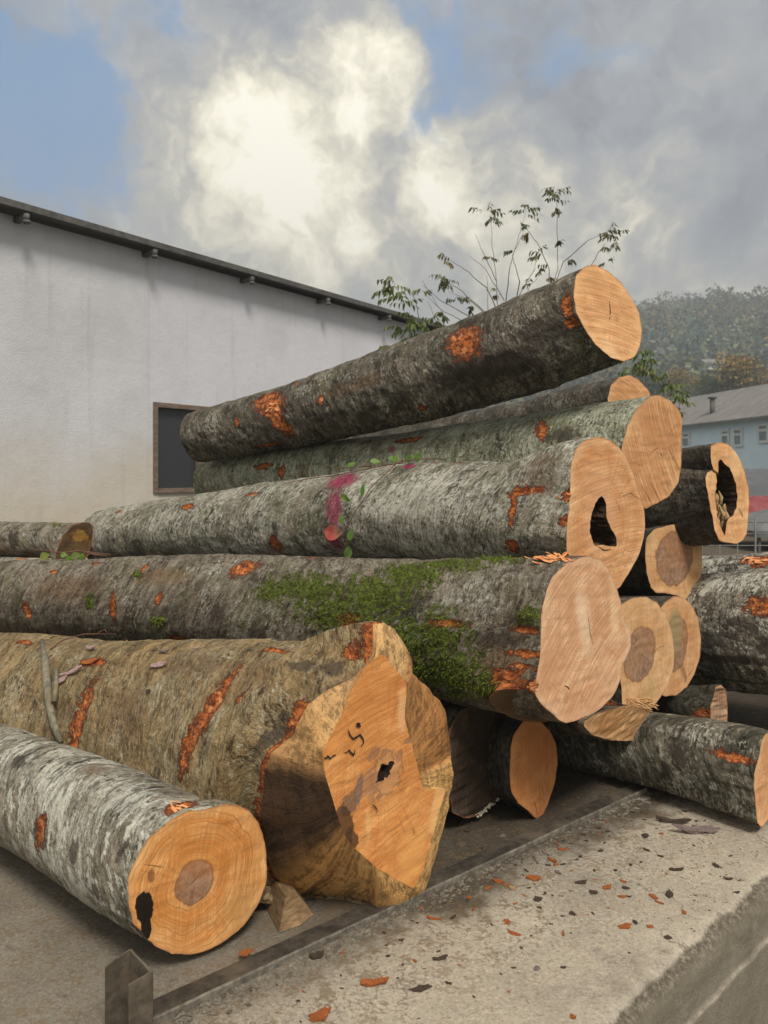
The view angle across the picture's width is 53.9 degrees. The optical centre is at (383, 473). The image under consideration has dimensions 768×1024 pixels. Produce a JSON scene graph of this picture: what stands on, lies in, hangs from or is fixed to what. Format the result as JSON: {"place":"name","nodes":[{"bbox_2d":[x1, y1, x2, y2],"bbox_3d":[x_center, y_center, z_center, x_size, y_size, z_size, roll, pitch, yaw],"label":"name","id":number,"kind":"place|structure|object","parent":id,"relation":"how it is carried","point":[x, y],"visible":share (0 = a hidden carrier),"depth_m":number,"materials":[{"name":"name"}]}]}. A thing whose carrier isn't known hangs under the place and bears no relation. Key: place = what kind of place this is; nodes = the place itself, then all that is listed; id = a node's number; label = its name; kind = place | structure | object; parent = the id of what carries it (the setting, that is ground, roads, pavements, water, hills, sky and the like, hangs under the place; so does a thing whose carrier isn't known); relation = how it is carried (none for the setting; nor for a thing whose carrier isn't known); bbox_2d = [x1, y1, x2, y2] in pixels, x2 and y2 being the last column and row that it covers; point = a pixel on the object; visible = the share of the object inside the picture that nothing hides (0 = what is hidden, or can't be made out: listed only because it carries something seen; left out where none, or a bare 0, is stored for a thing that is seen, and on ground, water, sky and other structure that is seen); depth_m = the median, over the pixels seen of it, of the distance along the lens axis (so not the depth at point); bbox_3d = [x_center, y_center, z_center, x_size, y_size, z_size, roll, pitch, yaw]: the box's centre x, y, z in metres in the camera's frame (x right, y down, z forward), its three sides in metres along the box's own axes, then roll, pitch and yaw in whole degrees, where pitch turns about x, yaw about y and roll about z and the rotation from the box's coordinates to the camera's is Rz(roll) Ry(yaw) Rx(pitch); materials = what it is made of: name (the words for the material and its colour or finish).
{"place":"outdoors","nodes":[
{"label":"outdoors","id":0,"kind":"place"},
{"bbox_2d":[0,0,767,325],"label":"sky","id":1,"kind":"structure","parent":0,"point":[341,147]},
{"label":"ground","id":2,"kind":"structure","parent":0,"visible":0},
{"bbox_2d":[0,196,445,559],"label":"warehouse","id":3,"kind":"structure","parent":2,"relation":"on","point":[122,354],"depth_m":8.29,"materials":[{"name":"white paint"}]},
{"bbox_2d":[153,402,206,492],"bbox_3d":[-2.260,-0.295,9.165,0.150,1.041,1.350,0,0,37],"label":"window","id":4,"kind":"structure","parent":3,"relation":"in","point":[173,469],"depth_m":8.85,"materials":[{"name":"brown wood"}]},
{"bbox_2d":[0,536,767,1023],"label":"platform","id":5,"kind":"structure","parent":2,"relation":"on","point":[60,948],"depth_m":2.45,"materials":[{"name":"concrete"}]},
{"bbox_2d":[105,949,152,1023],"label":"steel post","id":6,"kind":"object","parent":5,"relation":"on","point":[128,986],"visible":1,"depth_m":1.98,"materials":[{"name":"grey metal"}]},
{"bbox_2d":[0,723,266,954],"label":"log","id":7,"kind":"object","parent":5,"relation":"on","point":[167,867],"visible":0.98,"depth_m":2.37,"materials":[{"name":"grey wood"}]},
{"bbox_2d":[0,621,453,906],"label":"log","id":8,"kind":"object","parent":5,"relation":"on","point":[324,758],"visible":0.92,"depth_m":2.55,"materials":[{"name":"brown wood"}]},
{"bbox_2d":[34,640,63,743],"bbox_3d":[-1.414,0.899,3.156,0.091,0.284,0.622,0,0,-28],"label":"dead branch","id":9,"kind":"object","parent":8,"relation":"on","point":[50,696],"visible":1,"depth_m":3.03,"materials":[{"name":"grey wood"}]},
{"bbox_2d":[53,675,66,683],"bbox_3d":[-1.320,0.843,3.084,0.066,0.011,0.027,-31,37,1],"label":"bark strip","id":10,"kind":"object","parent":8,"relation":"on","point":[61,679],"visible":0.92,"depth_m":3.08,"materials":[{"name":"pink wood"}]},
{"bbox_2d":[58,665,81,674],"bbox_3d":[-1.287,0.814,3.103,0.110,0.022,0.023,-22,32,7],"label":"bark strip","id":11,"kind":"object","parent":8,"relation":"on","point":[74,670],"visible":1,"depth_m":3.10,"materials":[{"name":"pink wood"}]},
{"bbox_2d":[50,629,106,649],"bbox_3d":[-1.396,0.758,3.464,0.277,0.046,0.192,0,0,-36],"label":"dry twig","id":12,"kind":"object","parent":8,"relation":"on","point":[52,647],"visible":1,"depth_m":3.46,"materials":[{"name":"brown wood"}]},
{"bbox_2d":[80,657,100,664],"bbox_3d":[-1.212,0.774,3.127,0.096,0.018,0.033,-15,25,11],"label":"bark strip","id":13,"kind":"object","parent":8,"relation":"on","point":[89,661],"visible":1,"depth_m":3.12,"materials":[{"name":"orange wood"}]},
{"bbox_2d":[86,644,95,649],"bbox_3d":[-1.266,0.750,3.260,0.068,0.020,0.023,-4,15,32],"label":"bark strip","id":14,"kind":"object","parent":8,"relation":"on","point":[91,647],"visible":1,"depth_m":3.25,"materials":[{"name":"pink wood"}]},
{"bbox_2d":[150,661,166,667],"bbox_3d":[-0.863,0.731,2.895,0.071,0.013,0.029,-13,24,16],"label":"bark strip","id":15,"kind":"object","parent":8,"relation":"on","point":[159,664],"visible":1,"depth_m":2.89,"materials":[{"name":"pink wood"}]},
{"bbox_2d":[157,649,169,652],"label":"bark strip","id":16,"kind":"object","parent":8,"relation":"on","point":[163,650],"visible":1,"depth_m":3.01,"materials":[{"name":"wood"}]},
{"bbox_2d":[239,948,252,955],"bbox_3d":[-0.425,1.476,2.329,0.044,0.012,0.032,-3,2,-15],"label":"wood chip","id":17,"kind":"object","parent":5,"relation":"on","point":[245,952],"visible":1,"depth_m":2.33,"materials":[{"name":"orange wood"}]},
{"bbox_2d":[264,880,313,931],"bbox_3d":[-0.341,1.449,2.621,0.135,0.092,0.292,0,0,-24],"label":"wedge","id":18,"kind":"object","parent":5,"relation":"on","point":[288,908],"visible":0.77,"depth_m":2.52,"materials":[{"name":"brown wood"}]},
{"bbox_2d":[309,950,323,959],"bbox_3d":[-0.208,1.490,2.338,0.047,0.025,0.023,-5,-3,-20],"label":"wood chip","id":19,"kind":"object","parent":5,"relation":"on","point":[317,955],"visible":1,"depth_m":2.33,"materials":[{"name":"brown wood"}]},
{"bbox_2d":[308,1007,331,1021],"bbox_3d":[-0.174,1.491,2.081,0.066,0.020,0.041,-7,-1,-20],"label":"wood chip","id":20,"kind":"object","parent":5,"relation":"on","point":[321,1014],"visible":1,"depth_m":2.08,"materials":[{"name":"orange wood"}]},
{"bbox_2d":[360,976,388,986],"bbox_3d":[-0.028,1.490,2.213,0.086,0.026,0.027,-4,3,-5],"label":"wood chip","id":21,"kind":"object","parent":5,"relation":"on","point":[372,982],"visible":1,"depth_m":2.21,"materials":[{"name":"orange wood"}]},
{"bbox_2d":[153,784,646,1023],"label":"steel rail","id":22,"kind":"object","parent":5,"relation":"on","point":[176,1002],"visible":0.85,"depth_m":2.49,"materials":[{"name":"grey metal"}]},
{"bbox_2d":[371,276,449,342],"bbox_3d":[0.324,-0.927,7.641,0.914,2.117,0.590,0,0,0],"label":"sapling","id":23,"kind":"object","parent":5,"relation":"on","point":[413,325],"visible":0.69,"depth_m":7.62,"materials":[{"name":"green plant"}]},
{"bbox_2d":[159,789,665,1023],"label":"rubble","id":24,"kind":"object","parent":5,"relation":"on","point":[240,989],"visible":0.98,"depth_m":2.51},
{"bbox_2d":[412,984,431,991],"bbox_3d":[0.110,1.494,2.192,0.061,0.012,0.022,-5,7,-15],"label":"wood chip","id":25,"kind":"object","parent":5,"relation":"on","point":[418,988],"visible":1,"depth_m":2.19,"materials":[{"name":"brown wood"}]},
{"bbox_2d":[427,915,440,919],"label":"wood chip","id":26,"kind":"object","parent":5,"relation":"on","point":[431,917],"visible":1,"depth_m":2.54,"materials":[{"name":"orange wood"}]},
{"bbox_2d":[432,954,447,960],"bbox_3d":[0.173,1.494,2.329,0.050,0.012,0.017,-3,2,-15],"label":"wood chip","id":27,"kind":"object","parent":5,"relation":"on","point":[442,957],"visible":1,"depth_m":2.33,"materials":[{"name":"brown wood"}]},
{"bbox_2d":[440,701,506,817],"bbox_3d":[-0.275,1.312,4.158,0.534,0.669,2.337,0,0,-39],"label":"log","id":28,"kind":"object","parent":5,"relation":"on","point":[472,794],"visible":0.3,"depth_m":3.21,"materials":[{"name":"brown wood"}]},
{"bbox_2d":[0,552,633,722],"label":"log","id":29,"kind":"object","parent":28,"relation":"on","point":[542,638],"visible":0.85,"depth_m":3.22,"materials":[{"name":"grey wood"}]},
{"bbox_2d":[28,548,110,560],"bbox_3d":[-1.871,0.504,4.474,0.504,0.120,0.061,0,0,0],"label":"leafy twig","id":30,"kind":"object","parent":29,"relation":"on","point":[75,555],"visible":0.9,"depth_m":4.46,"materials":[{"name":"green plant"}]},
{"bbox_2d":[85,437,644,588],"bbox_3d":[-0.459,0.241,4.254,3.605,0.804,0.618,0,0,32],"label":"log","id":31,"kind":"object","parent":29,"relation":"on","point":[578,497],"visible":0.83,"depth_m":3.63,"materials":[{"name":"grey wood"}]},
{"bbox_2d":[284,452,444,556],"bbox_3d":[-0.148,0.164,3.960,0.975,0.556,0.304,0,0,32],"label":"vine","id":32,"kind":"object","parent":31,"relation":"attached to","point":[332,532],"visible":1,"depth_m":3.88,"materials":[{"name":"green plant"}]},
{"bbox_2d":[193,395,681,510],"bbox_3d":[0.078,-0.079,4.783,3.344,0.646,0.528,0,0,36],"label":"log","id":33,"kind":"object","parent":31,"relation":"on","point":[644,434],"visible":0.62,"depth_m":4.12,"materials":[{"name":"grey wood"}]},
{"bbox_2d":[180,265,641,461],"bbox_3d":[-0.059,-0.567,4.637,3.090,0.974,0.525,0,0,35],"label":"log","id":34,"kind":"object","parent":33,"relation":"on","point":[583,321],"visible":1,"depth_m":4.14,"materials":[{"name":"brown wood"}]},
{"bbox_2d":[340,375,649,439],"bbox_3d":[0.238,-0.189,5.725,3.493,0.805,0.513,0,0,43],"label":"log","id":35,"kind":"object","parent":33,"relation":"on","point":[622,388],"visible":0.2,"depth_m":4.70,"materials":[{"name":"grey wood"}]},
{"bbox_2d":[493,879,503,883],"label":"wood chip","id":36,"kind":"object","parent":5,"relation":"on","point":[498,881],"visible":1,"depth_m":2.76,"materials":[{"name":"orange wood"}]},
{"bbox_2d":[244,706,766,1018],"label":"chips","id":37,"kind":"object","parent":5,"relation":"on","point":[602,854],"visible":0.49,"depth_m":2.99,"materials":[{"name":"brown wood"}]},
{"bbox_2d":[508,929,520,935],"bbox_3d":[0.423,1.495,2.457,0.047,0.010,0.019,3,-1,25],"label":"wood chip","id":38,"kind":"object","parent":5,"relation":"on","point":[514,933],"visible":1,"depth_m":2.46,"materials":[{"name":"orange wood"}]},
{"bbox_2d":[487,714,557,817],"bbox_3d":[0.177,1.367,4.108,0.503,0.632,2.025,0,0,-33],"label":"log","id":39,"kind":"object","parent":5,"relation":"on","point":[522,760],"visible":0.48,"depth_m":3.25,"materials":[{"name":"brown wood"}]},
{"bbox_2d":[422,186,629,404],"bbox_3d":[1.301,-1.304,7.032,1.917,2.856,0.572,0,0,0],"label":"sapling","id":40,"kind":"object","parent":5,"relation":"on","point":[444,283],"visible":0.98,"depth_m":7.04,"materials":[{"name":"green plant"}]},
{"bbox_2d":[526,874,540,881],"bbox_3d":[0.552,1.493,2.788,0.053,0.015,0.031,0,0,24],"label":"wood chip","id":41,"kind":"object","parent":5,"relation":"on","point":[533,878],"visible":1,"depth_m":2.79,"materials":[{"name":"orange wood"}]},
{"bbox_2d":[533,896,542,901],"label":"wood chip","id":42,"kind":"object","parent":5,"relation":"on","point":[537,898],"visible":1,"depth_m":2.66,"materials":[{"name":"brown wood"}]},
{"bbox_2d":[421,772,669,911],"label":"bark litter","id":43,"kind":"object","parent":5,"relation":"on","point":[512,835],"visible":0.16,"depth_m":3.21,"materials":[{"name":"brown wood"}]},
{"bbox_2d":[575,879,586,883],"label":"wood chip","id":44,"kind":"object","parent":5,"relation":"on","point":[581,882],"visible":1,"depth_m":2.76,"materials":[{"name":"brown wood"}]},
{"bbox_2d":[589,890,597,894],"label":"wood chip","id":45,"kind":"object","parent":5,"relation":"on","point":[591,892],"visible":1,"depth_m":2.70,"materials":[{"name":"brown wood"}]},
{"bbox_2d":[541,699,651,740],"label":"log","id":46,"kind":"object","parent":5,"relation":"on","point":[610,720],"visible":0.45,"depth_m":3.29,"materials":[{"name":"brown wood"}]},
{"bbox_2d":[611,597,673,709],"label":"log","id":47,"kind":"object","parent":46,"relation":"on","point":[646,669],"visible":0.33,"depth_m":3.62,"materials":[{"name":"brown wood"}]},
{"bbox_2d":[602,884,611,889],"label":"wood chip","id":48,"kind":"object","parent":5,"relation":"on","point":[606,887],"visible":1,"depth_m":2.73,"materials":[{"name":"orange wood"}]},
{"bbox_2d":[618,923,631,928],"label":"wood chip","id":49,"kind":"object","parent":5,"relation":"on","point":[625,926],"visible":1,"depth_m":2.49,"materials":[{"name":"orange wood"}]},
{"bbox_2d":[649,893,658,898],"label":"wood chip","id":50,"kind":"object","parent":5,"relation":"on","point":[652,895],"visible":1,"depth_m":2.67,"materials":[{"name":"orange wood"}]},
{"bbox_2d":[618,349,695,417],"bbox_3d":[2.725,-0.563,7.604,0.744,1.388,0.496,0,0,0],"label":"sapling","id":51,"kind":"object","parent":5,"relation":"on","point":[641,365],"visible":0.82,"depth_m":7.52,"materials":[{"name":"green plant"}]},
{"bbox_2d":[553,712,767,826],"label":"log","id":52,"kind":"object","parent":5,"relation":"on","point":[721,766],"visible":0.45,"depth_m":3.32,"materials":[{"name":"grey wood"}]},
{"bbox_2d":[665,889,673,896],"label":"wood chip","id":53,"kind":"object","parent":5,"relation":"on","point":[668,893],"visible":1,"depth_m":2.69,"materials":[{"name":"brown wood"}]},
{"bbox_2d":[656,815,691,823],"bbox_3d":[1.241,1.486,3.236,0.148,0.032,0.017,2,-1,10],"label":"bark strip","id":54,"kind":"object","parent":5,"relation":"on","point":[673,821],"visible":0.98,"depth_m":3.23,"materials":[{"name":"wood"}]},
{"bbox_2d":[669,867,683,870],"bbox_3d":[1.103,1.494,2.852,0.056,0.015,0.010,-2,-1,4],"label":"bark strip","id":55,"kind":"object","parent":5,"relation":"on","point":[676,869],"visible":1,"depth_m":2.85,"materials":[{"name":"brown wood"}]},
{"bbox_2d":[651,684,727,720],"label":"log","id":56,"kind":"object","parent":5,"relation":"on","point":[706,701],"visible":0.57,"depth_m":4.17,"materials":[{"name":"brown wood"}]},
{"bbox_2d":[619,596,700,695],"bbox_3d":[1.058,1.008,4.800,0.631,0.743,2.052,0,0,-31],"label":"log","id":57,"kind":"object","parent":56,"relation":"on","point":[681,615],"visible":0.21,"depth_m":3.99,"materials":[{"name":"brown wood"}]},
{"bbox_2d":[617,524,701,598],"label":"log","id":58,"kind":"object","parent":57,"relation":"on","point":[668,562],"visible":0.27,"depth_m":4.33,"materials":[{"name":"brown wood"}]},
{"bbox_2d":[644,442,748,545],"bbox_3d":[1.468,0.152,5.009,0.598,0.659,1.718,0,0,-35],"label":"log","id":59,"kind":"object","parent":58,"relation":"on","point":[705,502],"visible":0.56,"depth_m":4.33,"materials":[{"name":"brown wood"}]},
{"bbox_2d":[671,824,719,833],"bbox_3d":[1.298,1.484,3.149,0.208,0.040,0.036,3,-6,-3],"label":"bark strip","id":60,"kind":"object","parent":5,"relation":"on","point":[699,829],"visible":1,"depth_m":3.14,"materials":[{"name":"pink wood"}]},
{"bbox_2d":[686,568,767,694],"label":"log","id":61,"kind":"object","parent":5,"relation":"on","point":[731,610],"visible":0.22,"depth_m":4.19,"materials":[{"name":"grey wood"}]},
{"bbox_2d":[702,552,767,572],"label":"log","id":62,"kind":"object","parent":61,"relation":"on","point":[720,563],"visible":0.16,"depth_m":5.04,"materials":[{"name":"grey wood"}]},
{"bbox_2d":[702,519,767,555],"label":"railing","id":63,"kind":"object","parent":5,"relation":"on","point":[754,533],"visible":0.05,"depth_m":7.20,"materials":[{"name":"metal"}]},
{"bbox_2d":[608,364,644,380],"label":"tree","id":64,"kind":"object","parent":2,"relation":"on","point":[630,373],"visible":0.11,"depth_m":97.34,"materials":[{"name":"green plant"}]},
{"bbox_2d":[637,366,671,397],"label":"tree","id":65,"kind":"object","parent":2,"relation":"on","point":[652,386],"visible":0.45,"depth_m":94.22,"materials":[{"name":"green plant"}]},
{"bbox_2d":[664,367,699,400],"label":"tree","id":66,"kind":"object","parent":2,"relation":"on","point":[676,376],"visible":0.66,"depth_m":91.39,"materials":[{"name":"green plant"}]},
{"bbox_2d":[695,372,722,394],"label":"tree","id":67,"kind":"object","parent":2,"relation":"on","point":[711,381],"visible":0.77,"depth_m":87.42,"materials":[{"name":"green plant"}]},
{"bbox_2d":[671,384,767,468],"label":"blue house","id":68,"kind":"structure","parent":2,"relation":"on","point":[736,420],"depth_m":38.49,"materials":[{"name":"blue paint"}]},
{"bbox_2d":[681,432,690,447],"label":"window","id":69,"kind":"structure","parent":68,"relation":"in","point":[686,436],"depth_m":41.55,"materials":[{"name":"white glass"}]},
{"bbox_2d":[720,429,729,444],"bbox_3d":[17.219,-1.825,38.118,0.100,0.808,0.685,0,0,-10],"label":"window","id":70,"kind":"structure","parent":68,"relation":"in","point":[725,433],"depth_m":38.09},
{"bbox_2d":[733,428,743,446],"bbox_3d":[17.392,-1.776,37.095,0.100,0.912,0.723,0,0,-10],"label":"window","id":71,"kind":"structure","parent":68,"relation":"in","point":[738,433],"depth_m":37.06,"materials":[{"name":"white glass"}]},
{"bbox_2d":[757,423,767,442],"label":"window","id":72,"kind":"structure","parent":68,"relation":"in","point":[762,429],"depth_m":35.30,"materials":[{"name":"white glass"}]},
{"bbox_2d":[711,351,762,391],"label":"tree","id":73,"kind":"object","parent":2,"relation":"on","point":[736,371],"visible":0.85,"depth_m":83.30,"materials":[{"name":"green plant"}]},
{"bbox_2d":[744,469,767,496],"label":"shed","id":74,"kind":"structure","parent":2,"relation":"on","point":[757,481],"depth_m":26.96,"materials":[{"name":"paint"}]},
{"bbox_2d":[746,509,767,551],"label":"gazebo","id":75,"kind":"object","parent":2,"relation":"on","point":[761,515],"visible":0.29,"depth_m":14.75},
{"bbox_2d":[748,495,767,512],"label":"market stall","id":76,"kind":"object","parent":2,"relation":"on","point":[759,503],"visible":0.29,"depth_m":19.13},
{"bbox_2d":[756,366,767,385],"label":"tree","id":77,"kind":"object","parent":2,"relation":"on","point":[761,381],"visible":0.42,"depth_m":82.12,"materials":[{"name":"green plant"}]},
{"bbox_3d":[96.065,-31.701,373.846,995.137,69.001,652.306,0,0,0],"label":"hill","id":78,"kind":"structure","parent":0,"visible":0},
{"bbox_2d":[458,283,767,413],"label":"wood","id":79,"kind":"object","parent":78,"relation":"on","point":[678,333],"visible":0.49,"depth_m":203.00,"materials":[{"name":"green plant"}]},
{"bbox_2d":[693,359,724,379],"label":"cottage","id":80,"kind":"structure","parent":78,"relation":"on","point":[702,361],"depth_m":148.85,"materials":[{"name":"white paint"}]},
{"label":"log","id":81,"kind":"object","parent":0,"visible":0},
{"bbox_2d":[0,557,26,561],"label":"log","id":82,"kind":"object","parent":81,"relation":"on","point":[8,558],"visible":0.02,"depth_m":4.92,"materials":[{"name":"grey wood"}]},
{"bbox_2d":[0,521,92,558],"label":"log","id":83,"kind":"object","parent":82,"relation":"on","point":[18,539],"visible":0.88,"depth_m":4.92,"materials":[{"name":"grey wood"}]}
]}

